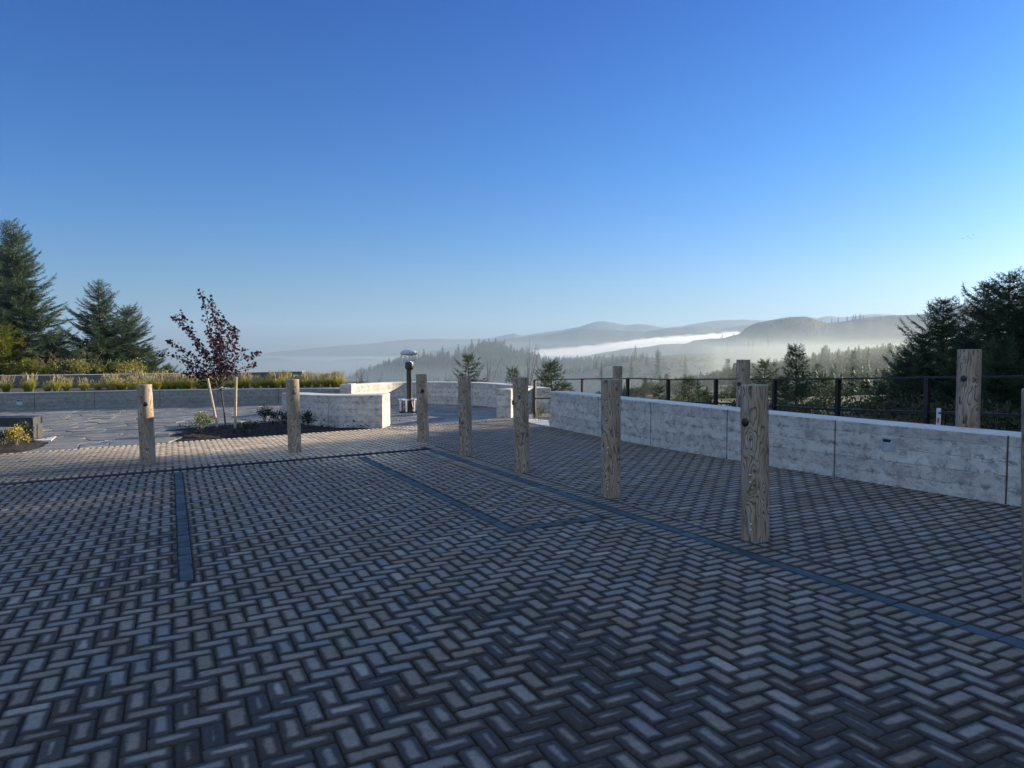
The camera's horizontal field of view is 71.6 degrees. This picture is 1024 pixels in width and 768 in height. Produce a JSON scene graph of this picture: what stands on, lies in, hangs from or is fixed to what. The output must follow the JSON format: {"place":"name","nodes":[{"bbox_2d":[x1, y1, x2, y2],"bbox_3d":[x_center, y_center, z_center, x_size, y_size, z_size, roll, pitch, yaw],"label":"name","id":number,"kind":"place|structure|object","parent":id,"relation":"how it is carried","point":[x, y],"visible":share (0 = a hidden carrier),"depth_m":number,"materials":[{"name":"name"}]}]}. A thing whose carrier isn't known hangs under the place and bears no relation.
{"place":"outdoors","nodes":[
{"label":"outdoors","id":0,"kind":"place"},
{"bbox_2d":[0,381,373,391],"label":"planter soil","id":1,"kind":"structure","parent":0,"point":[36,389],"depth_m":28.24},
{"bbox_2d":[0,374,15,391],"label":"grass tuft","id":2,"kind":"object","parent":1,"relation":"on","point":[6,386],"visible":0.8,"depth_m":27.04,"materials":[{"name":"green plant"}]},
{"bbox_2d":[17,372,38,391],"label":"grass tuft","id":3,"kind":"object","parent":1,"relation":"on","point":[30,386],"visible":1,"depth_m":27.19,"materials":[{"name":"green plant"}]},
{"bbox_2d":[47,374,63,390],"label":"grass tuft","id":4,"kind":"object","parent":1,"relation":"on","point":[56,386],"visible":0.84,"depth_m":26.85,"materials":[{"name":"green plant"}]},
{"bbox_2d":[60,376,75,390],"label":"grass tuft","id":5,"kind":"object","parent":1,"relation":"on","point":[67,386],"visible":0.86,"depth_m":27.17,"materials":[{"name":"green plant"}]},
{"bbox_2d":[76,377,91,390],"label":"grass tuft","id":6,"kind":"object","parent":1,"relation":"on","point":[83,387],"visible":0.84,"depth_m":26.93,"materials":[{"name":"green plant"}]},
{"bbox_2d":[103,372,120,389],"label":"grass tuft","id":7,"kind":"object","parent":1,"relation":"on","point":[113,385],"visible":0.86,"depth_m":26.89,"materials":[{"name":"green plant"}]},
{"bbox_2d":[125,375,137,389],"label":"grass tuft","id":8,"kind":"object","parent":1,"relation":"on","point":[131,386],"visible":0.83,"depth_m":26.89,"materials":[{"name":"green plant"}]},
{"bbox_2d":[158,373,172,389],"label":"grass tuft","id":9,"kind":"object","parent":1,"relation":"on","point":[164,383],"visible":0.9,"depth_m":26.88,"materials":[{"name":"green plant"}]},
{"bbox_2d":[173,373,191,388],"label":"grass tuft","id":10,"kind":"object","parent":1,"relation":"on","point":[182,384],"visible":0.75,"depth_m":26.94,"materials":[{"name":"green plant"}]},
{"bbox_2d":[239,371,252,387],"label":"grass tuft","id":11,"kind":"object","parent":1,"relation":"on","point":[246,384],"visible":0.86,"depth_m":26.98,"materials":[{"name":"green plant"}]},
{"bbox_2d":[249,375,262,387],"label":"grass tuft","id":12,"kind":"object","parent":1,"relation":"on","point":[255,383],"visible":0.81,"depth_m":26.86,"materials":[{"name":"green plant"}]},
{"bbox_2d":[270,373,283,387],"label":"grass tuft","id":13,"kind":"object","parent":1,"relation":"on","point":[277,383],"visible":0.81,"depth_m":26.93,"materials":[{"name":"green plant"}]},
{"bbox_2d":[309,371,323,387],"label":"grass tuft","id":14,"kind":"object","parent":1,"relation":"on","point":[316,383],"visible":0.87,"depth_m":26.92,"materials":[{"name":"green plant"}]},
{"bbox_2d":[330,370,346,387],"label":"grass tuft","id":15,"kind":"object","parent":1,"relation":"on","point":[338,381],"visible":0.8,"depth_m":26.84,"materials":[{"name":"green plant"}]},
{"bbox_2d":[0,404,549,452],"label":"patio","id":16,"kind":"structure","parent":0,"point":[67,428],"depth_m":19.30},
{"bbox_2d":[0,415,42,439],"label":"retaining wall","id":17,"kind":"structure","parent":16,"relation":"on","point":[36,422],"depth_m":15.19,"materials":[{"name":"concrete"}]},
{"bbox_2d":[0,440,44,453],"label":"mulch bed","id":18,"kind":"object","parent":16,"relation":"on","point":[20,446],"visible":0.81,"depth_m":13.79,"materials":[{"name":"brown soil"}]},
{"bbox_2d":[5,424,28,444],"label":"shrub","id":19,"kind":"object","parent":18,"relation":"on","point":[17,431],"visible":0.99,"depth_m":13.78,"materials":[{"name":"yellow plant"}]},
{"bbox_2d":[10,419,33,437],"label":"shrub","id":20,"kind":"object","parent":18,"relation":"on","point":[26,429],"visible":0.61,"depth_m":14.74,"materials":[{"name":"green plant"}]},
{"bbox_2d":[0,371,304,386],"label":"concrete wall","id":21,"kind":"structure","parent":16,"relation":"on","point":[41,379],"depth_m":29.78,"materials":[{"name":"grey concrete"}]},
{"bbox_2d":[0,388,339,410],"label":"concrete wall","id":22,"kind":"structure","parent":16,"relation":"on","point":[74,399],"depth_m":26.40,"materials":[{"name":"grey concrete"}]},
{"bbox_2d":[175,418,378,441],"bbox_3d":[-5.715,1.024,16.891,4.120,0.187,3.929,-1,3,-26],"label":"mulch bed","id":23,"kind":"object","parent":16,"relation":"on","point":[212,435],"visible":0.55,"depth_m":15.64,"materials":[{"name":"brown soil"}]},
{"bbox_2d":[185,410,217,432],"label":"shrub","id":24,"kind":"object","parent":23,"relation":"on","point":[199,419],"visible":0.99,"depth_m":15.75,"materials":[{"name":"green plant"}]},
{"bbox_2d":[157,289,261,425],"bbox_3d":[-7.478,-0.628,17.569,2.179,3.455,1.452,0,3,0],"label":"purple leaved tree","id":25,"kind":"object","parent":23,"relation":"on","point":[222,368],"visible":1,"depth_m":17.44,"materials":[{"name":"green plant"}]},
{"bbox_2d":[206,378,217,426],"bbox_3d":[-7.138,0.536,16.964,0.299,1.347,0.058,0,3,0],"label":"wooden stake","id":26,"kind":"object","parent":23,"relation":"on","point":[212,401],"visible":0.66,"depth_m":16.94,"materials":[{"name":"brown wood"}]},
{"bbox_2d":[234,377,236,428],"bbox_3d":[-6.397,0.525,16.429,0.111,1.373,0.058,0,3,0],"label":"wooden stake","id":27,"kind":"object","parent":23,"relation":"on","point":[235,410],"visible":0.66,"depth_m":16.41,"materials":[{"name":"brown wood"}]},
{"bbox_2d":[237,419,259,432],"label":"shrub","id":28,"kind":"object","parent":23,"relation":"on","point":[241,426],"visible":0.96,"depth_m":15.34,"materials":[{"name":"green plant"}]},
{"bbox_2d":[255,406,276,422],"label":"shrub","id":29,"kind":"object","parent":23,"relation":"on","point":[262,412],"visible":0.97,"depth_m":17.96,"materials":[{"name":"green plant"}]},
{"bbox_2d":[267,409,286,423],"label":"shrub","id":30,"kind":"object","parent":23,"relation":"on","point":[273,415],"visible":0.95,"depth_m":17.36,"materials":[{"name":"green plant"}]},
{"bbox_2d":[300,410,318,426],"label":"shrub","id":31,"kind":"object","parent":23,"relation":"on","point":[307,417],"visible":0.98,"depth_m":16.18,"materials":[{"name":"green plant"}]},
{"bbox_2d":[282,392,389,428],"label":"concrete wall","id":32,"kind":"structure","parent":16,"relation":"on","point":[371,410],"depth_m":16.28,"materials":[{"name":"grey concrete"}]},
{"bbox_2d":[345,383,355,393],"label":"concrete pier","id":33,"kind":"structure","parent":16,"relation":"on","point":[350,388],"depth_m":21.54,"materials":[{"name":"grey concrete"}]},
{"bbox_2d":[399,398,416,411],"bbox_3d":[-2.970,0.597,20.320,0.540,0.360,0.540,0,3,0],"label":"round step","id":34,"kind":"object","parent":16,"relation":"on","point":[401,401],"visible":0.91,"depth_m":20.20,"materials":[{"name":"metal"}]},
{"bbox_2d":[399,350,417,412],"bbox_3d":[-2.950,-0.083,20.405,0.620,1.800,0.620,0,3,0],"label":"coin operated viewer","id":35,"kind":"object","parent":34,"relation":"on","point":[409,365],"visible":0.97,"depth_m":20.33,"materials":[{"name":"black paint"}]},
{"bbox_2d":[340,381,550,412],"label":"concrete wall","id":36,"kind":"structure","parent":16,"relation":"on","point":[483,393],"depth_m":22.95,"materials":[{"name":"grey concrete"}]},
{"bbox_2d":[496,388,532,417],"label":"concrete wall","id":37,"kind":"structure","parent":16,"relation":"on","point":[504,405],"depth_m":17.93,"materials":[{"name":"grey concrete"}]},
{"bbox_2d":[0,417,1023,767],"bbox_3d":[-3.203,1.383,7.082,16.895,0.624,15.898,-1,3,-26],"label":"pavement","id":38,"kind":"structure","parent":0,"point":[892,530],"depth_m":4.30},
{"bbox_2d":[136,384,155,464],"bbox_3d":[-5.756,0.669,11.170,0.228,1.326,0.234,-2,2,0],"label":"wooden bollard","id":39,"kind":"object","parent":38,"relation":"on","point":[146,432],"visible":0.95,"depth_m":11.08,"materials":[{"name":"wood"}]},
{"bbox_2d":[0,447,443,485],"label":"pavement band","id":40,"kind":"object","parent":38,"relation":"on","point":[125,474],"visible":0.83,"depth_m":10.61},
{"bbox_2d":[286,379,301,452],"bbox_3d":[-3.727,0.581,12.118,0.220,1.326,0.227,-1,2,0],"label":"wooden bollard","id":41,"kind":"object","parent":38,"relation":"on","point":[293,415],"visible":0.96,"depth_m":12.03,"materials":[{"name":"wood"}]},
{"bbox_2d":[416,374,428,441],"bbox_3d":[-1.666,0.482,13.202,0.215,1.336,0.226,-2,2,0],"label":"wooden bollard","id":42,"kind":"object","parent":38,"relation":"on","point":[422,409],"visible":0.91,"depth_m":13.12,"materials":[{"name":"brown wood"}]},
{"bbox_2d":[458,376,471,455],"bbox_3d":[-0.743,0.538,11.250,0.213,1.333,0.212,-1,2,0],"label":"wooden bollard","id":43,"kind":"object","parent":38,"relation":"on","point":[465,415],"visible":0.94,"depth_m":11.16,"materials":[{"name":"brown wood"}]},
{"bbox_2d":[512,377,529,472],"bbox_3d":[0.118,0.581,9.517,0.226,1.341,0.214,-1,2,0],"label":"wooden bollard","id":44,"kind":"object","parent":38,"relation":"on","point":[520,402],"visible":0.96,"depth_m":9.43,"materials":[{"name":"wood"}]},
{"bbox_2d":[175,449,1023,648],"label":"pavement marking","id":45,"kind":"object","parent":38,"relation":"on","point":[185,565],"visible":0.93,"depth_m":6.13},
{"bbox_2d":[601,379,620,497],"bbox_3d":[1.075,0.623,7.720,0.216,1.351,0.216,0,2,0],"label":"wooden bollard","id":46,"kind":"object","parent":38,"relation":"on","point":[610,438],"visible":0.94,"depth_m":7.63,"materials":[{"name":"wood"}]},
{"bbox_2d":[613,366,621,395],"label":"wooden bollard","id":47,"kind":"object","parent":38,"relation":"on","point":[617,372],"visible":0.27,"depth_m":15.22,"materials":[{"name":"wood"}]},
{"bbox_2d":[736,360,749,406],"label":"wooden bollard","id":48,"kind":"object","parent":38,"relation":"on","point":[742,372],"visible":0.35,"depth_m":11.12,"materials":[{"name":"wood"}]},
{"bbox_2d":[740,384,769,541],"bbox_3d":[1.988,0.678,5.821,0.229,1.346,0.223,-1,2,0],"label":"wooden bollard","id":49,"kind":"object","parent":38,"relation":"on","point":[755,517],"visible":0.95,"depth_m":5.73,"materials":[{"name":"wood"}]},
{"bbox_2d":[550,391,1020,506],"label":"concrete wall","id":50,"kind":"structure","parent":38,"relation":"on","point":[978,464],"depth_m":8.49,"materials":[{"name":"grey concrete"}]},
{"bbox_2d":[1021,389,1023,602],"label":"wooden bollard","id":51,"kind":"object","parent":38,"relation":"on","point":[1022,474],"visible":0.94,"depth_m":4.22,"materials":[{"name":"brown wood"}]},
{"bbox_2d":[0,0,1023,358],"label":"sky","id":52,"kind":"structure","parent":0,"point":[330,173],"materials":[{"name":"blue"}]},
{"bbox_2d":[529,419,549,426],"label":"concrete path","id":53,"kind":"structure","parent":0,"point":[542,422],"depth_m":16.26,"materials":[{"name":"grey concrete"}]},
{"bbox_2d":[70,300,1022,419],"bbox_3d":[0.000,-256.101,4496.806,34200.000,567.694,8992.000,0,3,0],"label":"terrain","id":54,"kind":"structure","parent":0,"point":[602,338],"depth_m":2128.09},
{"bbox_2d":[0,357,27,374],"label":"scrub bush","id":55,"kind":"object","parent":54,"relation":"on","point":[10,373],"visible":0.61,"depth_m":31.60,"materials":[{"name":"green plant"}]},
{"bbox_2d":[0,322,31,374],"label":"tree","id":56,"kind":"object","parent":54,"relation":"on","point":[7,344],"visible":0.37,"depth_m":31.77,"materials":[{"name":"green plant"}]},
{"bbox_2d":[0,244,49,351],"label":"spruce tree","id":57,"kind":"object","parent":54,"relation":"on","point":[36,307],"visible":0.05,"depth_m":36.53,"materials":[{"name":"green plant"}]},
{"bbox_2d":[15,356,43,374],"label":"bush","id":58,"kind":"object","parent":54,"relation":"on","point":[32,361],"visible":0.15,"depth_m":31.19,"materials":[{"name":"green plant"}]},
{"bbox_2d":[0,217,90,374],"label":"spruce tree","id":59,"kind":"object","parent":54,"relation":"on","point":[17,276],"visible":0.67,"depth_m":33.05,"materials":[{"name":"green plant"}]},
{"bbox_2d":[41,358,62,374],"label":"scrub bush","id":60,"kind":"object","parent":54,"relation":"on","point":[47,369],"visible":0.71,"depth_m":31.90,"materials":[{"name":"green plant"}]},
{"bbox_2d":[49,358,76,374],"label":"scrub bush","id":61,"kind":"object","parent":54,"relation":"on","point":[64,367],"visible":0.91,"depth_m":31.40,"materials":[{"name":"green plant"}]},
{"bbox_2d":[66,357,94,373],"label":"scrub bush","id":62,"kind":"object","parent":54,"relation":"on","point":[78,367],"visible":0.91,"depth_m":31.32,"materials":[{"name":"green plant"}]},
{"bbox_2d":[86,359,111,373],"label":"scrub bush","id":63,"kind":"object","parent":54,"relation":"on","point":[96,367],"visible":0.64,"depth_m":31.90,"materials":[{"name":"green plant"}]},
{"bbox_2d":[53,279,164,374],"bbox_3d":[-20.883,-2.121,36.211,5.921,6.494,5.101,-2,4,-39],"label":"spruce tree","id":64,"kind":"object","parent":54,"relation":"on","point":[98,343],"visible":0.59,"depth_m":35.58,"materials":[{"name":"green plant"}]},
{"bbox_2d":[84,302,168,371],"bbox_3d":[-20.444,-1.671,37.272,5.215,5.486,4.868,0,3,0],"label":"spruce tree","id":65,"kind":"object","parent":54,"relation":"on","point":[128,313],"visible":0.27,"depth_m":37.14,"materials":[{"name":"green plant"}]},
{"bbox_2d":[112,357,142,373],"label":"scrub bush","id":66,"kind":"object","parent":54,"relation":"on","point":[119,368],"visible":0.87,"depth_m":31.60,"materials":[{"name":"green plant"}]},
{"bbox_2d":[135,350,177,373],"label":"shrub","id":67,"kind":"object","parent":54,"relation":"on","point":[151,367],"visible":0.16,"depth_m":35.89,"materials":[{"name":"green plant"}]},
{"bbox_2d":[445,351,486,381],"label":"spruce tree","id":68,"kind":"object","parent":54,"relation":"on","point":[470,358],"visible":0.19,"depth_m":25.97,"materials":[{"name":"green plant"}]},
{"bbox_2d":[341,338,668,382],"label":"forest","id":69,"kind":"object","parent":54,"relation":"on","point":[438,364],"visible":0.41,"depth_m":761.04,"materials":[{"name":"green plant"}]},
{"bbox_2d":[528,358,570,390],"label":"spruce tree","id":70,"kind":"object","parent":54,"relation":"on","point":[551,368],"visible":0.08,"depth_m":21.42,"materials":[{"name":"green plant"}]},
{"bbox_2d":[648,383,665,399],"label":"spruce tree","id":71,"kind":"object","parent":54,"relation":"on","point":[659,392],"visible":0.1,"depth_m":22.10,"materials":[{"name":"green plant"}]},
{"bbox_2d":[652,351,662,378],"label":"conifer","id":72,"kind":"object","parent":54,"relation":"on","point":[657,368],"visible":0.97,"depth_m":329.62,"materials":[{"name":"plant"}]},
{"bbox_2d":[673,375,702,401],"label":"spruce tree","id":73,"kind":"object","parent":54,"relation":"on","point":[689,396],"visible":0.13,"depth_m":20.01,"materials":[{"name":"green plant"}]},
{"bbox_2d":[554,344,907,391],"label":"hillside scrub","id":74,"kind":"object","parent":54,"relation":"on","point":[841,353],"visible":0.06,"depth_m":456.82,"materials":[{"name":"green plant"}]},
{"bbox_2d":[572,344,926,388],"bbox_3d":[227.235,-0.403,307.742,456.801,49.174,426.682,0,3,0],"label":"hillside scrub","id":75,"kind":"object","parent":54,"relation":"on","point":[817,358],"visible":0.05,"depth_m":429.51,"materials":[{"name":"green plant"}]},
{"bbox_2d":[595,348,932,399],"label":"hillside scrub","id":76,"kind":"object","parent":54,"relation":"on","point":[878,355],"visible":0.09,"depth_m":70.64,"materials":[{"name":"green plant"}]},
{"bbox_2d":[750,358,783,396],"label":"spruce tree","id":77,"kind":"object","parent":54,"relation":"on","point":[762,362],"visible":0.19,"depth_m":29.98,"materials":[{"name":"green plant"}]},
{"bbox_2d":[589,337,970,398],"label":"hillside conifers","id":78,"kind":"object","parent":54,"relation":"on","point":[860,383],"visible":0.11,"depth_m":54.02,"materials":[{"name":"green plant"}]},
{"bbox_2d":[768,372,797,409],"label":"spruce tree","id":79,"kind":"object","parent":54,"relation":"on","point":[783,389],"visible":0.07,"depth_m":19.93,"materials":[{"name":"green plant"}]},
{"bbox_2d":[768,343,829,413],"bbox_3d":[7.507,0.929,19.115,2.088,4.133,2.321,-2,3,-32],"label":"spruce tree","id":80,"kind":"object","parent":54,"relation":"on","point":[792,351],"visible":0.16,"depth_m":18.90,"materials":[{"name":"green plant"}]},
{"bbox_2d":[804,374,842,403],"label":"spruce tree","id":81,"kind":"object","parent":54,"relation":"on","point":[825,383],"visible":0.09,"depth_m":23.98,"materials":[{"name":"green plant"}]},
{"bbox_2d":[845,351,862,377],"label":"spruce tree","id":82,"kind":"object","parent":54,"relation":"on","point":[852,361],"visible":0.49,"depth_m":53.02,"materials":[{"name":"green plant"}]},
{"bbox_2d":[859,379,890,415],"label":"spruce tree","id":83,"kind":"object","parent":54,"relation":"on","point":[880,383],"visible":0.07,"depth_m":19.03,"materials":[{"name":"green plant"}]},
{"bbox_2d":[744,295,1023,353],"bbox_3d":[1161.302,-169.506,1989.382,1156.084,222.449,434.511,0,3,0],"label":"ridge forest","id":84,"kind":"object","parent":54,"relation":"on","point":[782,320],"visible":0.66,"depth_m":2032.51,"materials":[{"name":"green plant"}]},
{"bbox_2d":[866,346,941,417],"bbox_3d":[10.151,0.749,17.998,2.936,3.432,2.373,-1,3,-18],"label":"spruce tree","id":85,"kind":"object","parent":54,"relation":"on","point":[905,370],"visible":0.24,"depth_m":17.91,"materials":[{"name":"green plant"}]},
{"bbox_2d":[868,330,955,407],"bbox_3d":[11.531,0.526,20.132,3.619,4.081,2.615,-1,3,-12],"label":"spruce tree","id":86,"kind":"object","parent":54,"relation":"on","point":[926,359],"visible":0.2,"depth_m":19.84,"materials":[{"name":"green plant"}]},
{"bbox_2d":[891,295,989,402],"bbox_3d":[12.660,-0.023,21.124,4.624,5.214,3.342,-3,4,-43],"label":"spruce tree","id":87,"kind":"object","parent":54,"relation":"on","point":[944,328],"visible":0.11,"depth_m":20.80,"materials":[{"name":"green plant"}]},
{"bbox_2d":[903,279,1023,372],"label":"spruce tree","id":88,"kind":"object","parent":54,"relation":"on","point":[981,309],"visible":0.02,"depth_m":21.88,"materials":[{"name":"green plant"}]},
{"bbox_2d":[922,323,1011,408],"bbox_3d":[12.016,0.509,18.565,3.599,4.207,2.909,-3,4,-42],"label":"spruce tree","id":89,"kind":"object","parent":54,"relation":"on","point":[948,395],"visible":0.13,"depth_m":18.43,"materials":[{"name":"green plant"}]},
{"bbox_2d":[947,335,1023,423],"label":"spruce tree","id":90,"kind":"object","parent":54,"relation":"on","point":[993,391],"visible":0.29,"depth_m":16.31,"materials":[{"name":"green plant"}]},
{"bbox_2d":[951,266,1023,411],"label":"spruce tree","id":91,"kind":"object","parent":54,"relation":"on","point":[1006,294],"visible":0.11,"depth_m":20.39,"materials":[{"name":"green plant"}]},
{"bbox_2d":[981,278,1023,402],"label":"spruce tree","id":92,"kind":"object","parent":54,"relation":"on","point":[1017,331],"visible":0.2,"depth_m":19.43,"materials":[{"name":"green plant"}]},
{"bbox_2d":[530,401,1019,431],"bbox_3d":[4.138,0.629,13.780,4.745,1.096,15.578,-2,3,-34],"label":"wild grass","id":93,"kind":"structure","parent":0,"point":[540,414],"depth_m":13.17,"materials":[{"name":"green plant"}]},
{"bbox_2d":[770,409,1020,431],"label":"bank ground","id":94,"kind":"structure","parent":0,"point":[874,418],"depth_m":17.51,"materials":[{"name":"soil"}]},
{"bbox_2d":[533,375,1023,423],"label":"metal railing","id":95,"kind":"object","parent":94,"relation":"on","point":[926,411],"visible":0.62,"depth_m":10.53,"materials":[{"name":"metal"}]},
{"bbox_2d":[769,398,815,413],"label":"scrub bush","id":96,"kind":"object","parent":94,"relation":"on","point":[785,404],"visible":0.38,"depth_m":14.97,"materials":[{"name":"green plant"}]},
{"bbox_2d":[793,391,834,415],"bbox_3d":[6.303,0.577,14.956,1.039,0.855,1.027,1,3,24],"label":"scrub bush","id":97,"kind":"object","parent":94,"relation":"on","point":[806,404],"visible":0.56,"depth_m":15.02,"materials":[{"name":"green plant"}]},
{"bbox_2d":[821,387,873,417],"bbox_3d":[7.561,0.530,16.016,1.190,0.947,1.145,0,3,0],"label":"scrub bush","id":98,"kind":"object","parent":94,"relation":"on","point":[845,402],"visible":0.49,"depth_m":15.99,"materials":[{"name":"green plant"}]},
{"bbox_2d":[844,391,888,419],"bbox_3d":[7.812,0.570,15.638,0.972,0.850,1.045,1,3,15],"label":"scrub bush","id":99,"kind":"object","parent":94,"relation":"on","point":[866,403],"visible":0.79,"depth_m":15.53,"materials":[{"name":"green plant"}]},
{"bbox_2d":[874,387,919,421],"bbox_3d":[7.583,0.527,14.060,0.874,0.933,1.127,1,3,10],"label":"scrub bush","id":100,"kind":"object","parent":94,"relation":"on","point":[898,404],"visible":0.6,"depth_m":13.99,"materials":[{"name":"green plant"}]},
{"bbox_2d":[896,395,935,423],"bbox_3d":[7.490,0.594,13.103,0.949,0.791,0.834,-1,3,-26],"label":"scrub bush","id":101,"kind":"object","parent":94,"relation":"on","point":[912,405],"visible":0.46,"depth_m":13.10,"materials":[{"name":"green plant"}]},
{"bbox_2d":[922,400,955,425],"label":"scrub bush","id":102,"kind":"object","parent":94,"relation":"on","point":[946,408],"visible":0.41,"depth_m":12.54,"materials":[{"name":"green plant"}]},
{"bbox_2d":[955,349,981,428],"bbox_3d":[5.152,0.300,8.024,0.245,1.381,0.245,0,3,0],"label":"wooden bollard","id":103,"kind":"object","parent":94,"relation":"on","point":[968,389],"visible":0.69,"depth_m":7.92,"materials":[{"name":"wood"}]},
{"bbox_2d":[941,397,1001,424],"bbox_3d":[7.868,0.567,12.068,0.948,0.845,1.084,0,3,0],"label":"scrub bush","id":104,"kind":"object","parent":94,"relation":"on","point":[981,409],"visible":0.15,"depth_m":11.95,"materials":[{"name":"green plant"}]},
{"bbox_2d":[980,403,1020,431],"bbox_3d":[7.014,0.626,10.336,0.843,0.722,0.734,-1,3,-17],"label":"scrub bush","id":105,"kind":"object","parent":94,"relation":"on","point":[1004,424],"visible":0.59,"depth_m":10.23,"materials":[{"name":"green plant"}]},
{"bbox_2d":[987,400,1020,430],"bbox_3d":[7.519,0.602,10.498,1.108,0.773,0.942,0,3,0],"label":"scrub bush","id":106,"kind":"object","parent":94,"relation":"on","point":[1010,410],"visible":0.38,"depth_m":10.46,"materials":[{"name":"green plant"}]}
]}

